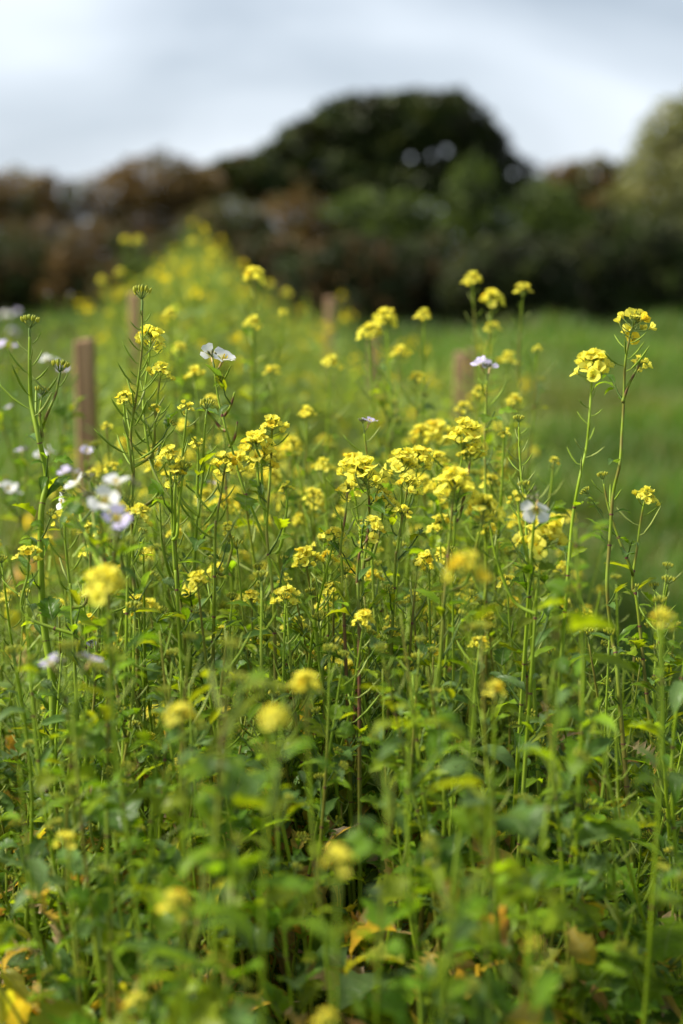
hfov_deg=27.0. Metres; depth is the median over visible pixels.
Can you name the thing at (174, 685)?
mustard plant
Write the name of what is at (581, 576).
mustard plant
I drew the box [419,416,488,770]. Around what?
mustard plant
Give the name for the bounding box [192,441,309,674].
mustard plant
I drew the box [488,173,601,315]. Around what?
hedge shrub
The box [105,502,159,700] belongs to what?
mustard plant
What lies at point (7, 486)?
wild radish
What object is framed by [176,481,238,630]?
wild radish
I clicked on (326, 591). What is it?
mustard plant
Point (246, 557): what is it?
mustard plant
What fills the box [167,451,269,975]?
mustard plant
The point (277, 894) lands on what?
mustard plant
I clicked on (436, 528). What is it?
mustard plant
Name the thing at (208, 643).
mustard plant
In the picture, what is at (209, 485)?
mustard plant
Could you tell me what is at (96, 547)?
wild radish
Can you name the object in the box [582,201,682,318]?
hedge shrub
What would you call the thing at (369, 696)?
mustard plant
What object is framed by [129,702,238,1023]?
mustard plant
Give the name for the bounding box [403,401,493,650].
mustard plant
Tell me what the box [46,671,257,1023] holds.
mustard plant
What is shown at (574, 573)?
mustard plant
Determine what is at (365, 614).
mustard plant
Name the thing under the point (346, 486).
mustard plant
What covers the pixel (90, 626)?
mustard plant
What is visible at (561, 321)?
tall grass
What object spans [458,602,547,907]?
mustard plant
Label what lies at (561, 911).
mustard plant
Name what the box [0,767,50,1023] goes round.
mustard plant
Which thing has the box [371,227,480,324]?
hedge shrub
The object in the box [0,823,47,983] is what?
mustard plant
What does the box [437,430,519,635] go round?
mustard plant
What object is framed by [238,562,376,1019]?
mustard plant
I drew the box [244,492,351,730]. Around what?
mustard plant
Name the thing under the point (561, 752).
mustard plant
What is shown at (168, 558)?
mustard plant
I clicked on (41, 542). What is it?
mustard plant
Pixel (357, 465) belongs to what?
mustard plant
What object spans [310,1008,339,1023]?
mustard plant
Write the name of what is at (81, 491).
mustard plant
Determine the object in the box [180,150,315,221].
hawthorn tree
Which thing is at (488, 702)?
mustard plant
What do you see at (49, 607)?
mustard plant
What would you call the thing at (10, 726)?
mustard plant
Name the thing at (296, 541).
mustard plant
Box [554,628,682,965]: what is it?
mustard plant
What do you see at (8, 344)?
wild radish
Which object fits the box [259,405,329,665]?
mustard plant
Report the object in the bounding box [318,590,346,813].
mustard plant
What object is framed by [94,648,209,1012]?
mustard plant
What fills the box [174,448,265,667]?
mustard plant
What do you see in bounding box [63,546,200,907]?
mustard plant
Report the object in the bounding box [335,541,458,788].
mustard plant
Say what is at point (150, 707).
mustard plant
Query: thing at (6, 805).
mustard plant
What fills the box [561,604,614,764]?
mustard plant
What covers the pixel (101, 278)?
mustard plant
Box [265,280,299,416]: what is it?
mustard plant
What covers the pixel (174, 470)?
mustard plant
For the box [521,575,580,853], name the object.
mustard plant
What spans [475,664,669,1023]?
mustard plant
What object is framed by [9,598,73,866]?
mustard plant
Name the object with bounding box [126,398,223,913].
mustard plant
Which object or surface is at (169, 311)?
mustard plant
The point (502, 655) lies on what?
wild radish
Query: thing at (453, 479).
mustard plant
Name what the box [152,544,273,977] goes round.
mustard plant
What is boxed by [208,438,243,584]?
mustard plant
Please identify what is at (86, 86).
sky
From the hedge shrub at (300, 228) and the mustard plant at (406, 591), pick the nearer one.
the mustard plant at (406, 591)
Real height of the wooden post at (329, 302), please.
1.295 m
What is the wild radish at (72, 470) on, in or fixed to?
on the soil
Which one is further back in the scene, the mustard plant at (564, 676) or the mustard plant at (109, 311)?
the mustard plant at (109, 311)
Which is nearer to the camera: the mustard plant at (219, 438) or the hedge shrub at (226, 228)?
the mustard plant at (219, 438)
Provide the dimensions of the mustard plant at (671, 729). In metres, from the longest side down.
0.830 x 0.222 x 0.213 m
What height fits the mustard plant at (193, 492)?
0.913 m
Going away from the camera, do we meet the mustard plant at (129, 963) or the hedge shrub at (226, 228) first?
the mustard plant at (129, 963)
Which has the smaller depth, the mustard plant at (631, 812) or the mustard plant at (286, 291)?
the mustard plant at (631, 812)
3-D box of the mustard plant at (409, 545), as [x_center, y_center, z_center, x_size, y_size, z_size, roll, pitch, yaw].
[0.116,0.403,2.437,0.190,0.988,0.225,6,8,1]
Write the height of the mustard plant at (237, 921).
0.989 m
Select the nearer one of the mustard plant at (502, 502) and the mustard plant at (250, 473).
the mustard plant at (250, 473)
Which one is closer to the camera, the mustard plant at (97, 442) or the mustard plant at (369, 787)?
the mustard plant at (369, 787)
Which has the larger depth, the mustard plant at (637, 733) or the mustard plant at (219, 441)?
the mustard plant at (219, 441)
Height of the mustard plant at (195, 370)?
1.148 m
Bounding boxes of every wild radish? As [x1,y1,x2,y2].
[0,308,63,650]
[0,338,53,725]
[0,354,87,777]
[0,445,54,811]
[10,652,123,1005]
[18,292,71,657]
[50,472,175,1022]
[56,445,114,676]
[84,640,148,989]
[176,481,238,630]
[194,343,383,951]
[343,417,399,882]
[457,355,517,787]
[471,473,570,990]
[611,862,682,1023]
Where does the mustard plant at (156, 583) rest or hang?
on the soil
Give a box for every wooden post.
[74,337,100,567]
[128,293,140,433]
[325,297,334,393]
[369,325,378,433]
[454,352,465,461]
[466,349,474,458]
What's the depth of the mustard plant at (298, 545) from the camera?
2.52 m
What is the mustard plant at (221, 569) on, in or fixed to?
on the soil
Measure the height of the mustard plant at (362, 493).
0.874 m
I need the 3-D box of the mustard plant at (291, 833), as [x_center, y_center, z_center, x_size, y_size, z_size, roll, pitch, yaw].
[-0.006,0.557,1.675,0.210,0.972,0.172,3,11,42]
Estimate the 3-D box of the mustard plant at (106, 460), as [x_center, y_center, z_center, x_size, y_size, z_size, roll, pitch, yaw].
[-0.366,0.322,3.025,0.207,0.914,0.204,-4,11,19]
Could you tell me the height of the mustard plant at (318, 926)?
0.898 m
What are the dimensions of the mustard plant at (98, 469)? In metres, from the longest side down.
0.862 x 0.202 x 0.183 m
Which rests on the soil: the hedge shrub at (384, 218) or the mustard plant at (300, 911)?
the mustard plant at (300, 911)
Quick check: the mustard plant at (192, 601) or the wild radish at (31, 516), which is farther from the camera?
the wild radish at (31, 516)
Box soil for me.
[6,502,680,891]
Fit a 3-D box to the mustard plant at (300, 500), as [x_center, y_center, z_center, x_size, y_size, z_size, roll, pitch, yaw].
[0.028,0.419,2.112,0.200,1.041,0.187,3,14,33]
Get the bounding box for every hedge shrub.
[0,219,76,319]
[24,215,135,316]
[87,229,242,321]
[164,193,286,260]
[219,228,314,323]
[242,184,354,260]
[271,229,423,326]
[310,188,444,264]
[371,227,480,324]
[428,147,510,313]
[433,228,585,325]
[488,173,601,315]
[535,226,652,324]
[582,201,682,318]
[645,222,682,316]
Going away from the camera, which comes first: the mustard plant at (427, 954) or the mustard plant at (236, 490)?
the mustard plant at (427, 954)
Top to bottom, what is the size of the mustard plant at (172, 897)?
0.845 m
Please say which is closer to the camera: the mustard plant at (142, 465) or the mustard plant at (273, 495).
the mustard plant at (273, 495)
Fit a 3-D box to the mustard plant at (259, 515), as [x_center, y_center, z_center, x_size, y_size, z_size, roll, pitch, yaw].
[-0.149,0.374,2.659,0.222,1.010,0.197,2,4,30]
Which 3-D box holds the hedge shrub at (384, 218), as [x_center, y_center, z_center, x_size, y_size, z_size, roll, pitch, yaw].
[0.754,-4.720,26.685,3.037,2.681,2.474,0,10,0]
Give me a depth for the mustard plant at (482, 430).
2.90 m
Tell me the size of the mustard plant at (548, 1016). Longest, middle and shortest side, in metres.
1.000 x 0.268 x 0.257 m
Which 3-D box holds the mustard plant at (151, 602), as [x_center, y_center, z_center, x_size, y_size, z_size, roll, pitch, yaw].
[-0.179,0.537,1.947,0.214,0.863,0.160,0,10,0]
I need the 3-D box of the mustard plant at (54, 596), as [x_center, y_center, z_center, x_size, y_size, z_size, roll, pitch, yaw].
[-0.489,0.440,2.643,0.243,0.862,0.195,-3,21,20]
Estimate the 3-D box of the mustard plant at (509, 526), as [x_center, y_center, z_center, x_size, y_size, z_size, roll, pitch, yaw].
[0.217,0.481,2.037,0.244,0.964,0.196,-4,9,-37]
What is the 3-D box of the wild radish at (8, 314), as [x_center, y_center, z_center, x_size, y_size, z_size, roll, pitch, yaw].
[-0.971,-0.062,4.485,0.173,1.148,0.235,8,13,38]
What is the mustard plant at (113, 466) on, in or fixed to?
on the soil
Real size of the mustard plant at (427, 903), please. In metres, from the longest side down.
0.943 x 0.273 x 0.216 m
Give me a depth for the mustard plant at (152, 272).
4.60 m
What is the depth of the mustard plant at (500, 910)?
1.25 m
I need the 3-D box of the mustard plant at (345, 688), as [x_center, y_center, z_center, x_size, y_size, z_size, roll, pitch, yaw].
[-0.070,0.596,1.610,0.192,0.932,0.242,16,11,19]
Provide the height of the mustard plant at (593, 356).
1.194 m
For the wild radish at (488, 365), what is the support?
on the soil
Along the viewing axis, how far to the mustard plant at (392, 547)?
2.59 m
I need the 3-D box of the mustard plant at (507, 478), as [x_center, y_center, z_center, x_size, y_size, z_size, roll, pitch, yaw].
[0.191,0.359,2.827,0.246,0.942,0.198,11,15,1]
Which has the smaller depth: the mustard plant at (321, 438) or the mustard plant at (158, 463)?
the mustard plant at (158, 463)
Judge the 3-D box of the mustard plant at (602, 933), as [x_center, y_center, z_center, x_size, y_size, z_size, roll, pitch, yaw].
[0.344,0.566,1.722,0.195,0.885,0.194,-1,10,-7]
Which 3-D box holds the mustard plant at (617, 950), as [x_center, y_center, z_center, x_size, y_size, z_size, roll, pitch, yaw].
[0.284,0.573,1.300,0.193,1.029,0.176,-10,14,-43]
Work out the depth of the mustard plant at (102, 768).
1.64 m
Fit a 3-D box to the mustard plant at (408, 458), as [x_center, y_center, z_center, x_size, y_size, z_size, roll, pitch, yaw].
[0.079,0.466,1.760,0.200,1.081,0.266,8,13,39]
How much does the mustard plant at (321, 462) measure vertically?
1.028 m
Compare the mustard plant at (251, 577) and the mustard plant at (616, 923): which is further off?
the mustard plant at (251, 577)
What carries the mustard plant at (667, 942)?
on the soil
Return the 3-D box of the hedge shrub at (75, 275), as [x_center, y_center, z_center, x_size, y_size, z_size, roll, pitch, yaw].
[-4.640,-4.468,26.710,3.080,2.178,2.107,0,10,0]
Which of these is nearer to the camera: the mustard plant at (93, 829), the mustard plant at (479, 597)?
the mustard plant at (93, 829)
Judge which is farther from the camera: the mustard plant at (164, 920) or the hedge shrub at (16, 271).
the hedge shrub at (16, 271)
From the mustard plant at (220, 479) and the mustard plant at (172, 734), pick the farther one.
the mustard plant at (220, 479)
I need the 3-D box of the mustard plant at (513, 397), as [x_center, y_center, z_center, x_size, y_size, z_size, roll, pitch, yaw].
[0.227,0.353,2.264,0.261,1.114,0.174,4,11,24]
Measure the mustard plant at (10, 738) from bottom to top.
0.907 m
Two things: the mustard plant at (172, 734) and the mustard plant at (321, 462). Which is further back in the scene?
the mustard plant at (321, 462)
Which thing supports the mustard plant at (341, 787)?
on the soil
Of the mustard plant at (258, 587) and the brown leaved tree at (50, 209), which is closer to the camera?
the mustard plant at (258, 587)
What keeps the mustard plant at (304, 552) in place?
on the soil
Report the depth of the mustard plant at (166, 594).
1.91 m
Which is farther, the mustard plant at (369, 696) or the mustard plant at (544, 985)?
the mustard plant at (369, 696)
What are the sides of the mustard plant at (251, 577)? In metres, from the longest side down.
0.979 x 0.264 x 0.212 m
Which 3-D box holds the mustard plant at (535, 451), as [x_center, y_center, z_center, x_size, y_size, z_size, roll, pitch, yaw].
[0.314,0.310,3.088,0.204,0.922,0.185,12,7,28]
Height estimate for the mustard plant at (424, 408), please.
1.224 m
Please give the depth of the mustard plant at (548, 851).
1.67 m
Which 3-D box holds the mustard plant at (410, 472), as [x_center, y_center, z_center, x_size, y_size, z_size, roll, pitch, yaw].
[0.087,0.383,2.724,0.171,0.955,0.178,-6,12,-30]
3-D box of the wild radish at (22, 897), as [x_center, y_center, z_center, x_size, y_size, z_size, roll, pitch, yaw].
[-0.245,0.580,1.434,0.156,0.961,0.220,0,10,0]
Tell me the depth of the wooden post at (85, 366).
3.51 m
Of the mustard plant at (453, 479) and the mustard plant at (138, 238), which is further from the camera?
the mustard plant at (138, 238)
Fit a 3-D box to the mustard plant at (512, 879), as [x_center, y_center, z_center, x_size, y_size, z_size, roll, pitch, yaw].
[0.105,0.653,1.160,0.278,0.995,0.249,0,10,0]
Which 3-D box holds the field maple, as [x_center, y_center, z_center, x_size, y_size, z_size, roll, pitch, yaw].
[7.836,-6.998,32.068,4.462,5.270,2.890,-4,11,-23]
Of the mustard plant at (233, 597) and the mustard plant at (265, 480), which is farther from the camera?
the mustard plant at (265, 480)
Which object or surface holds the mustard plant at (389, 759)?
on the soil
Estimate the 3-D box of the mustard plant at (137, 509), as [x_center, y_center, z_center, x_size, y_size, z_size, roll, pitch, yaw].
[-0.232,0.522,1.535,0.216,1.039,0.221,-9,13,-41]
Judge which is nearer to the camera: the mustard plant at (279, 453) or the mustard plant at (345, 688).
the mustard plant at (345, 688)
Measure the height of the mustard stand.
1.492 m
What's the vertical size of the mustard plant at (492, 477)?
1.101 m
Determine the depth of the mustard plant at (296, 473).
2.67 m
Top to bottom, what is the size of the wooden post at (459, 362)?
1.180 m
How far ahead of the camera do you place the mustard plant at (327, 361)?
2.31 m
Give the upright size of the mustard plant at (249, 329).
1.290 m
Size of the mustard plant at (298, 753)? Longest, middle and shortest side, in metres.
1.000 x 0.273 x 0.200 m
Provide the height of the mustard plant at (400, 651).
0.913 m
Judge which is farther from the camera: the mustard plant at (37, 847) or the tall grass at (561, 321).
the tall grass at (561, 321)
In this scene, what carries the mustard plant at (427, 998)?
on the soil
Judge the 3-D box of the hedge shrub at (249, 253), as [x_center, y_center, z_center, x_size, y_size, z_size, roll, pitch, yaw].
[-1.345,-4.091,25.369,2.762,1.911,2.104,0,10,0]
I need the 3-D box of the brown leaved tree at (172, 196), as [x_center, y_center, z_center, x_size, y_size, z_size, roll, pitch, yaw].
[-4.080,-6.086,31.157,3.617,3.798,3.351,0,10,0]
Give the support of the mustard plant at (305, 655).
on the soil
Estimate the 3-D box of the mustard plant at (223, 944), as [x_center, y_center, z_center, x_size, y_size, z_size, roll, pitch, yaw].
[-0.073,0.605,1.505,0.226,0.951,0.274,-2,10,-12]
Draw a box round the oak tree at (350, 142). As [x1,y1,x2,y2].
[245,85,542,236]
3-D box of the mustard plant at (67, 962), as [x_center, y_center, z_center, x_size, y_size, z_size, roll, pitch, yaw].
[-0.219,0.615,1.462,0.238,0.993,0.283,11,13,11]
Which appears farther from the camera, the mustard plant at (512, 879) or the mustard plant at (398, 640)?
the mustard plant at (398, 640)
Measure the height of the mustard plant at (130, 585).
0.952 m
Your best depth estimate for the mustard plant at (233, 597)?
1.69 m
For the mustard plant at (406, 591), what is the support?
on the soil
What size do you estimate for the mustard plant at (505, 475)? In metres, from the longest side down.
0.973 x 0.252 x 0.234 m
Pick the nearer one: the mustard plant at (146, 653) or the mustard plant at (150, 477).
the mustard plant at (146, 653)
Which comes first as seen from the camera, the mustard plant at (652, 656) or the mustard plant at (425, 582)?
the mustard plant at (652, 656)
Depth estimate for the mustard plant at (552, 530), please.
1.52 m
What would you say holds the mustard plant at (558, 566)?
on the soil
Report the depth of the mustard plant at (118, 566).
2.12 m
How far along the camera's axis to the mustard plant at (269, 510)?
2.73 m
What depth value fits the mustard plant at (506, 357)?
2.32 m
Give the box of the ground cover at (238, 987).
[2,625,651,1023]
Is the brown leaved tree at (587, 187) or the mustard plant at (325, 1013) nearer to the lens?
the mustard plant at (325, 1013)
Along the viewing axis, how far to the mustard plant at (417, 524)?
2.55 m
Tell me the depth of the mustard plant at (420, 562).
1.63 m
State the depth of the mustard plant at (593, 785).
1.90 m
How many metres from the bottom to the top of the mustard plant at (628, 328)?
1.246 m
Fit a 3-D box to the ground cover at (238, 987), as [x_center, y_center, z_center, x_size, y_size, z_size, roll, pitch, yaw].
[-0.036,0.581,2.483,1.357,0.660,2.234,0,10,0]
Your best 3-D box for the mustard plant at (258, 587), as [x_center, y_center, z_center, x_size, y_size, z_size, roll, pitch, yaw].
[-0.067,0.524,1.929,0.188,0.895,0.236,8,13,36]
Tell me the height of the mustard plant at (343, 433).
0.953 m
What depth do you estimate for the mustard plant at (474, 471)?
2.08 m
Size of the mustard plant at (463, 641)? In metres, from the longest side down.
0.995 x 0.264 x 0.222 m
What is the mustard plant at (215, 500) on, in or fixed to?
on the soil
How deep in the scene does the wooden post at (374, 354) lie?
5.41 m
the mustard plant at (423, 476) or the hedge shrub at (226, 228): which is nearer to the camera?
the mustard plant at (423, 476)
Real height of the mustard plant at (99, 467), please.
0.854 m
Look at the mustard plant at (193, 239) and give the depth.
4.81 m
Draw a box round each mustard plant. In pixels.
[0,314,104,945]
[0,535,55,812]
[0,540,27,881]
[0,554,114,963]
[0,579,125,989]
[0,609,140,1022]
[0,625,127,1014]
[0,639,164,1023]
[0,644,111,1023]
[0,686,44,909]
[0,699,87,917]
[0,721,34,854]
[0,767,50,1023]
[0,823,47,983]
[0,850,19,921]
[1,509,128,1001]
[1,534,89,704]
[1,618,135,971]
[3,600,147,1007]
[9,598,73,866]
[9,599,148,990]
[23,606,120,993]
[26,829,118,1004]
[36,454,98,625]
[42,661,183,1023]
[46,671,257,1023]
[49,483,110,726]
[54,645,219,1023]
[56,503,161,998]
[60,685,193,1022]
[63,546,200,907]
[71,488,94,639]
[72,468,149,572]
[73,422,145,813]
[79,537,242,988]
[79,564,192,1023]
[82,437,161,601]
[82,463,109,569]
[85,500,177,829]
[89,440,172,683]
[92,621,273,1016]
[94,269,129,410]
[94,284,194,924]
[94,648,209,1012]
[98,547,177,936]
[102,288,129,422]
[103,461,159,542]
[104,565,196,755]
[105,456,130,495]
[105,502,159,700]
[109,593,245,963]
[112,637,278,1023]
[118,558,169,839]
[120,236,151,336]
[123,991,147,1023]
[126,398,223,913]
[126,460,248,935]
[127,569,299,1023]
[128,462,260,969]
[129,488,234,676]
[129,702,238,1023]
[133,598,214,944]
[133,632,252,1008]
[134,445,244,669]
[136,490,150,561]
[136,889,211,1023]
[142,454,184,568]
[144,478,242,1001]
[144,562,230,947]
[146,444,224,1004]
[147,543,273,937]
[147,555,260,958]
[148,307,207,586]
[149,269,177,342]
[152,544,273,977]
[153,494,246,840]
[159,484,215,556]
[160,425,293,875]
[163,445,206,554]
[165,744,312,1023]
[166,475,233,606]
[167,237,201,340]
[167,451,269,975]
[167,623,288,1023]
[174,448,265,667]
[175,365,243,658]
[178,491,280,673]
[188,434,252,544]
[191,705,314,1023]
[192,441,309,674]
[197,570,372,1023]
[199,592,306,976]
[203,466,317,702]
[206,449,353,889]
[207,248,233,325]
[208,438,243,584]
[209,550,259,692]
[210,573,345,1012]
[216,538,362,979]
[218,682,333,1023]
[220,266,290,588]
[222,473,278,601]
[223,444,296,608]
[224,580,324,889]
[226,414,328,1023]
[226,643,366,1023]
[238,526,420,1023]
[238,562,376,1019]
[241,478,306,618]
[243,611,357,1017]
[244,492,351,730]
[244,493,278,575]
[244,584,387,1023]
[250,494,364,659]
[252,434,351,691]
[253,501,356,621]
[256,462,348,584]
[258,650,370,1023]
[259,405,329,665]
[261,354,357,635]
[262,445,365,703]
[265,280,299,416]
[266,670,362,1023]
[268,514,322,579]
[274,462,290,549]
[276,587,402,1022]
[277,595,365,898]
[281,435,332,527]
[283,468,346,580]
[288,457,352,698]
[289,545,425,898]
[291,452,362,695]
[292,429,300,493]
[293,549,356,814]
[296,509,429,1017]
[298,444,362,671]
[298,843,354,1023]
[310,451,409,1023]
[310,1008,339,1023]
[315,480,399,1015]
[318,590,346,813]
[319,597,405,895]
[320,432,348,565]
[333,466,505,1023]
[334,566,448,934]
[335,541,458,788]
[338,652,463,1023]
[339,451,374,580]
[340,609,507,1023]
[343,669,484,1023]
[344,635,449,1023]
[345,559,443,942]
[345,762,486,1023]
[346,473,490,706]
[348,483,394,581]
[351,599,474,960]
[353,559,418,881]
[354,307,411,594]
[354,444,435,931]
[356,589,453,935]
[357,642,566,1023]
[361,601,525,982]
[364,513,475,958]
[374,473,446,647]
[378,467,424,606]
[380,470,423,617]
[382,540,473,831]
[385,308,442,612]
[385,636,516,970]
[387,435,418,541]
[388,494,466,629]
[392,549,538,969]
[397,468,483,699]
[397,561,450,700]
[398,451,435,602]
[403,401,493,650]
[404,450,500,814]
[404,666,492,1023]
[405,547,520,1023]
[414,497,492,659]
[415,488,512,736]
[416,546,516,846]
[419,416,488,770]
[421,546,516,851]
[426,721,551,1023]
[429,443,465,547]
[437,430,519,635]
[437,574,624,964]
[439,679,549,1023]
[442,621,595,1023]
[445,611,564,867]
[446,385,526,723]
[449,494,523,721]
[449,520,674,1023]
[451,512,574,941]
[456,427,563,766]
[457,522,571,900]
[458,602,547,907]
[459,271,509,593]
[459,470,517,592]
[465,529,538,836]
[469,426,516,563]
[470,594,617,1023]
[473,634,613,995]
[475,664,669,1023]
[476,447,543,620]
[476,490,572,994]
[477,463,552,687]
[488,452,514,608]
[490,511,592,787]
[493,282,556,746]
[496,589,619,892]
[497,549,604,854]
[497,871,682,1023]
[499,414,573,937]
[503,935,558,1023]
[519,348,614,950]
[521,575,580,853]
[522,648,652,1012]
[539,680,632,1023]
[548,572,583,694]
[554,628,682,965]
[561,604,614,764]
[569,575,682,910]
[569,627,664,937]
[573,574,671,900]
[580,471,682,995]
[585,699,682,1023]
[587,307,682,946]
[587,635,682,1015]
[592,595,682,1023]
[595,607,682,1023]
[603,562,682,1011]
[611,715,682,979]
[623,581,682,1014]
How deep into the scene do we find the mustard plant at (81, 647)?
1.56 m
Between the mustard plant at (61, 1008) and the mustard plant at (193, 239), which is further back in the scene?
the mustard plant at (193, 239)
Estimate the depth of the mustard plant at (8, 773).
1.82 m
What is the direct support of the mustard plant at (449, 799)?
on the soil
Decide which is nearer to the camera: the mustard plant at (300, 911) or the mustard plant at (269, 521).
the mustard plant at (300, 911)
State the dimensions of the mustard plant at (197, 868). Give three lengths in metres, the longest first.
0.936 x 0.307 x 0.240 m
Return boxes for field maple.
[593,95,682,244]
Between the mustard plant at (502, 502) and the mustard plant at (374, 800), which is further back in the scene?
the mustard plant at (502, 502)
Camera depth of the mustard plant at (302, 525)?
2.53 m
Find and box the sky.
[0,0,682,257]
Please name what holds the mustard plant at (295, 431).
on the soil
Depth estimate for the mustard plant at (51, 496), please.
2.46 m
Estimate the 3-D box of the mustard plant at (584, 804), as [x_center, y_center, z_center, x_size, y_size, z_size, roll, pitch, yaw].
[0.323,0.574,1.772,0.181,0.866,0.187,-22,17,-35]
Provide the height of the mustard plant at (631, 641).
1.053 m
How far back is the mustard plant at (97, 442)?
2.10 m
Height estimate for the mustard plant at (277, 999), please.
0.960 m
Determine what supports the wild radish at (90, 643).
on the soil
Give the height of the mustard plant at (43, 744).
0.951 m
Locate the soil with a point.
(556, 540)
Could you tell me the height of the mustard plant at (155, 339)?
1.273 m
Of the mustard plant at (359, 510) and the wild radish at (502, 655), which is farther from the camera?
the mustard plant at (359, 510)
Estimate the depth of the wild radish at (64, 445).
2.42 m
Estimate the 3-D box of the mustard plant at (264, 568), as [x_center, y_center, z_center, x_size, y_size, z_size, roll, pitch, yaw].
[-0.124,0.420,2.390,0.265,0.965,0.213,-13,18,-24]
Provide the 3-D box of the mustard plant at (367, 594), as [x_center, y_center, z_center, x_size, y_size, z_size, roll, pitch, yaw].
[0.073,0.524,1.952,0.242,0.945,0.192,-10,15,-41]
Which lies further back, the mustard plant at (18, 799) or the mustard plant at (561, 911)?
the mustard plant at (18, 799)
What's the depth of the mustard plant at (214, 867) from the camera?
1.11 m
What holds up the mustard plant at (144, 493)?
on the soil
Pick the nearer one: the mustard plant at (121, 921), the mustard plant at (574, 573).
the mustard plant at (121, 921)
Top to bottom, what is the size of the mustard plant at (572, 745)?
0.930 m
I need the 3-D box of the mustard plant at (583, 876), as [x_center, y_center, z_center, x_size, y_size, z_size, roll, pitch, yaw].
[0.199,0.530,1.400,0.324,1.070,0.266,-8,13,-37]
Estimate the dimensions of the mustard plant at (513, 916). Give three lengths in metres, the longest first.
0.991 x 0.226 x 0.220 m
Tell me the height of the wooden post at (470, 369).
1.175 m
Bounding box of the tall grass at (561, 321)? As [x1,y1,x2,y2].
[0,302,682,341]
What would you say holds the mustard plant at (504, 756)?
on the soil
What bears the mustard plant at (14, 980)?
on the soil
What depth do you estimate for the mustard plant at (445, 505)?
2.16 m
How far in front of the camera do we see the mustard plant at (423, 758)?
1.65 m
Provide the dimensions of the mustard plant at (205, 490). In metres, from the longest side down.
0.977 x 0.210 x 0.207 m
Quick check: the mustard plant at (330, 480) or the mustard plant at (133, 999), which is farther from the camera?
the mustard plant at (330, 480)
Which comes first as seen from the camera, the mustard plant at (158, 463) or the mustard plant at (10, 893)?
the mustard plant at (10, 893)
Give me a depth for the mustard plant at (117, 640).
1.83 m
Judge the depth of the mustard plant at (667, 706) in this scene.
1.81 m
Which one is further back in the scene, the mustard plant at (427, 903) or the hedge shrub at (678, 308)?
the hedge shrub at (678, 308)
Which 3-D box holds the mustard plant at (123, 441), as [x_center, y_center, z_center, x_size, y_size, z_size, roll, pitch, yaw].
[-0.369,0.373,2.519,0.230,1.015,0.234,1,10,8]
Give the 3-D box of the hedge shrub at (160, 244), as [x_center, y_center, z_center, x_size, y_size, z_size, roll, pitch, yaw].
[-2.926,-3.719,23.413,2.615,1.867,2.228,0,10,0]
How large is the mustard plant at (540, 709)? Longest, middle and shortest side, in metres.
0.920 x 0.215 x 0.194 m
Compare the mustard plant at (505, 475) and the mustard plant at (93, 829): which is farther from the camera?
the mustard plant at (505, 475)
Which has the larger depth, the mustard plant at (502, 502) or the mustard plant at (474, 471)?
the mustard plant at (502, 502)
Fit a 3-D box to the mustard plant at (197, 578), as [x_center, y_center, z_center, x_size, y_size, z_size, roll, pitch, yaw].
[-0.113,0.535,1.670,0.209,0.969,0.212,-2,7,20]
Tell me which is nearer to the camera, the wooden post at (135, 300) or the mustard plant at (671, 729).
the mustard plant at (671, 729)
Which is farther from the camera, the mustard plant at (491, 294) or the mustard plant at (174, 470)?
the mustard plant at (491, 294)
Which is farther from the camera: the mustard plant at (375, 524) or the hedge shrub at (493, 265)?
the hedge shrub at (493, 265)
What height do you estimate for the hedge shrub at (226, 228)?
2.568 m
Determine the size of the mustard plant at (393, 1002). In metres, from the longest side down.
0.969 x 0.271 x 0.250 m
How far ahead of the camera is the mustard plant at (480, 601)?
1.76 m
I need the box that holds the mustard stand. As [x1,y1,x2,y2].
[0,216,622,994]
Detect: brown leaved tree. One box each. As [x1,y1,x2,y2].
[0,163,97,264]
[77,145,232,255]
[529,152,651,238]
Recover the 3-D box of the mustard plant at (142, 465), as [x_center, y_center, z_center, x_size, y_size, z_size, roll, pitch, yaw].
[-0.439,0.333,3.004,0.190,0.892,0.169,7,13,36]
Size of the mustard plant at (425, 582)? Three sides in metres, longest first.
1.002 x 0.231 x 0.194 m
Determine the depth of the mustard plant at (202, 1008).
1.12 m
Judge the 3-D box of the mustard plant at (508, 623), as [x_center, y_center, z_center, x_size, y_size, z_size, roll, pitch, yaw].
[0.271,0.529,1.839,0.295,0.918,0.188,0,10,0]
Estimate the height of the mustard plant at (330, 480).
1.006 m
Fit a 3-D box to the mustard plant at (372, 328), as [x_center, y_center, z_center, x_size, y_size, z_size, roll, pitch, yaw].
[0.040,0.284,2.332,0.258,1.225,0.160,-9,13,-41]
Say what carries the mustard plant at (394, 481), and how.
on the soil
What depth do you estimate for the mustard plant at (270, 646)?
1.76 m
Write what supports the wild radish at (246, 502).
on the soil
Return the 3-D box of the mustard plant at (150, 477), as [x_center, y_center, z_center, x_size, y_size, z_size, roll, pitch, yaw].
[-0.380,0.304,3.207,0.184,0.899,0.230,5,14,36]
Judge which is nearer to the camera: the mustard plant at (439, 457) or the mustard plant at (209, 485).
the mustard plant at (439, 457)
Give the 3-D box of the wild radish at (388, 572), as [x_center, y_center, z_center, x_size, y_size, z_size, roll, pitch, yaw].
[0.066,0.436,1.821,0.178,1.107,0.185,0,10,0]
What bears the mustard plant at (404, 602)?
on the soil
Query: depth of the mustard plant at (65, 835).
1.26 m

